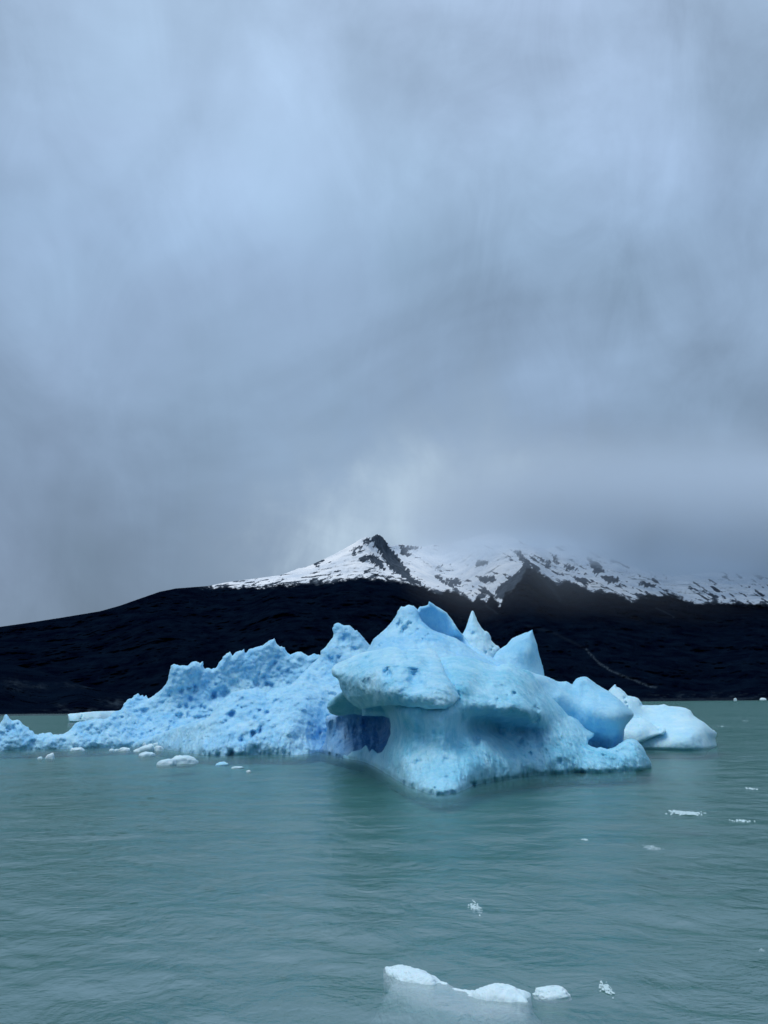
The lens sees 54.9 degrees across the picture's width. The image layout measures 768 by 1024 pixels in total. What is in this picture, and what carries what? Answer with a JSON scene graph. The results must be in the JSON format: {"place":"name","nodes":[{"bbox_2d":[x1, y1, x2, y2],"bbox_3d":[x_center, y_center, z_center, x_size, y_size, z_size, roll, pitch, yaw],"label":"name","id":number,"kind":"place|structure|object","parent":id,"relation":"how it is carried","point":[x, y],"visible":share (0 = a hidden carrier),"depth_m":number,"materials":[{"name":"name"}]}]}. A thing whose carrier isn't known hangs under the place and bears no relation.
{"place":"outdoors","nodes":[
{"label":"outdoors","id":0,"kind":"place"},
{"bbox_2d":[0,661,150,715],"bbox_3d":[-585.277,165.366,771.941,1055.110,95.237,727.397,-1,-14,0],"label":"headland","id":1,"kind":"structure","parent":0,"point":[26,692],"depth_m":512.26,"materials":[{"name":"black stone"}]},
{"bbox_2d":[0,700,767,1023],"bbox_3d":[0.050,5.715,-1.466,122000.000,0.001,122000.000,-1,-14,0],"label":"lake water","id":2,"kind":"structure","parent":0,"point":[135,889],"depth_m":23.92,"materials":[{"name":"teal liquid"}]},
{"bbox_2d":[0,533,767,701],"bbox_3d":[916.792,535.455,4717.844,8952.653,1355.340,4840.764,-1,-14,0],"label":"mountain","id":3,"kind":"structure","parent":0,"point":[640,634],"depth_m":3494.72,"materials":[{"name":"black stone"}]},
{"bbox_2d":[0,0,767,626],"label":"sky","id":4,"kind":"structure","parent":0,"point":[285,285],"materials":[{"name":"grey"}]},
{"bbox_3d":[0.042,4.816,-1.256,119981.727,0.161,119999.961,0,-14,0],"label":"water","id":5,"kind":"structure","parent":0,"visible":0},
{"bbox_2d":[45,753,54,761],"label":"ice chunk","id":6,"kind":"object","parent":5,"relation":"on","point":[49,757],"visible":1,"depth_m":69.80,"materials":[{"name":"white ice"}]},
{"bbox_2d":[70,747,84,752],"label":"ice chunk","id":7,"kind":"object","parent":5,"relation":"on","point":[77,749],"visible":1,"depth_m":82.03,"materials":[{"name":"white ice"}]},
{"bbox_2d":[68,711,114,725],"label":"iceberg","id":8,"kind":"object","parent":5,"relation":"on","point":[73,718],"visible":0.36,"depth_m":215.45,"materials":[{"name":"ice"}]},
{"bbox_2d":[118,747,129,753],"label":"ice chunk","id":9,"kind":"object","parent":5,"relation":"on","point":[124,750],"visible":1,"depth_m":80.30,"materials":[{"name":"white ice"}]},
{"bbox_2d":[133,744,153,753],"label":"ice chunk","id":10,"kind":"object","parent":5,"relation":"on","point":[148,748],"visible":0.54,"depth_m":79.32,"materials":[{"name":"white ice"}]},
{"bbox_2d":[138,752,154,758],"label":"ice chunk","id":11,"kind":"object","parent":5,"relation":"on","point":[146,755],"visible":1,"depth_m":72.11,"materials":[{"name":"white ice"}]},
{"bbox_2d":[153,746,163,753],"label":"ice chunk","id":12,"kind":"object","parent":5,"relation":"on","point":[158,749],"visible":0.99,"depth_m":79.80,"materials":[{"name":"ice"}]},
{"bbox_2d":[156,758,176,767],"bbox_3d":[-18.234,21.096,62.052,1.670,0.800,1.231,-1,-14,0],"label":"ice chunk","id":13,"kind":"object","parent":5,"relation":"on","point":[167,763],"visible":1,"depth_m":61.64,"materials":[{"name":"white ice"}]},
{"bbox_2d":[173,755,198,767],"bbox_3d":[-17.278,21.566,63.973,2.439,1.029,1.782,-1,-14,0],"label":"ice chunk","id":14,"kind":"object","parent":5,"relation":"on","point":[187,761],"visible":0.87,"depth_m":63.36,"materials":[{"name":"white ice"}]},
{"bbox_2d":[215,761,227,766],"bbox_3d":[-13.475,20.953,61.428,1.127,0.428,0.828,-1,-14,0],"label":"ice chunk","id":15,"kind":"object","parent":5,"relation":"on","point":[222,764],"visible":1,"depth_m":61.17,"materials":[{"name":"blue ice"}]},
{"bbox_2d":[231,766,243,768],"bbox_3d":[-11.597,20.278,58.667,1.051,0.204,0.715,-1,-14,0],"label":"ice chunk","id":16,"kind":"object","parent":5,"relation":"on","point":[237,767],"visible":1,"depth_m":58.39,"materials":[{"name":"white ice"}]},
{"bbox_2d":[0,601,651,807],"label":"iceberg","id":17,"kind":"object","parent":5,"relation":"on","point":[430,704],"visible":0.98,"depth_m":60.69,"materials":[{"name":"blue ice"}]},
{"bbox_2d":[369,964,542,1023],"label":"ice floe","id":18,"kind":"object","parent":5,"relation":"on","point":[411,995],"visible":0.99,"depth_m":12.90,"materials":[{"name":"white ice"}]},
{"bbox_2d":[468,900,482,915],"bbox_3d":[2.257,9.811,18.359,0.344,0.042,1.446,-1,-14,0],"label":"ice chunk","id":19,"kind":"object","parent":5,"relation":"on","point":[473,907],"visible":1,"depth_m":18.31,"materials":[{"name":"white ice"}]},
{"bbox_2d":[532,985,571,1002],"bbox_3d":[2.932,8.409,12.924,0.670,0.210,0.482,-1,-14,0],"label":"ice floe","id":20,"kind":"object","parent":5,"relation":"on","point":[553,994],"visible":1,"depth_m":12.80,"materials":[{"name":"white ice"}]},
{"bbox_2d":[599,981,614,998],"bbox_3d":[3.925,8.450,13.101,0.259,0.037,0.791,-1,-14,0],"label":"ice chunk","id":21,"kind":"object","parent":5,"relation":"on","point":[606,987],"visible":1,"depth_m":13.13,"materials":[{"name":"white ice"}]},
{"bbox_2d":[642,845,663,850],"bbox_3d":[9.286,11.602,25.600,0.642,0.052,1.041,-1,-14,0],"label":"ice chunk","id":22,"kind":"object","parent":5,"relation":"on","point":[649,847],"visible":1,"depth_m":25.52,"materials":[{"name":"white ice"}]},
{"bbox_2d":[609,684,716,758],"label":"iceberg","id":23,"kind":"object","parent":5,"relation":"on","point":[660,731],"visible":0.7,"depth_m":75.76,"materials":[{"name":"white ice"}]},
{"bbox_2d":[666,811,704,815],"bbox_3d":[13.663,13.525,33.263,1.423,0.061,1.773,-13,-19,39],"label":"ice chunk","id":24,"kind":"object","parent":5,"relation":"on","point":[688,813],"visible":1,"depth_m":33.16,"materials":[{"name":"white ice"}]}
]}

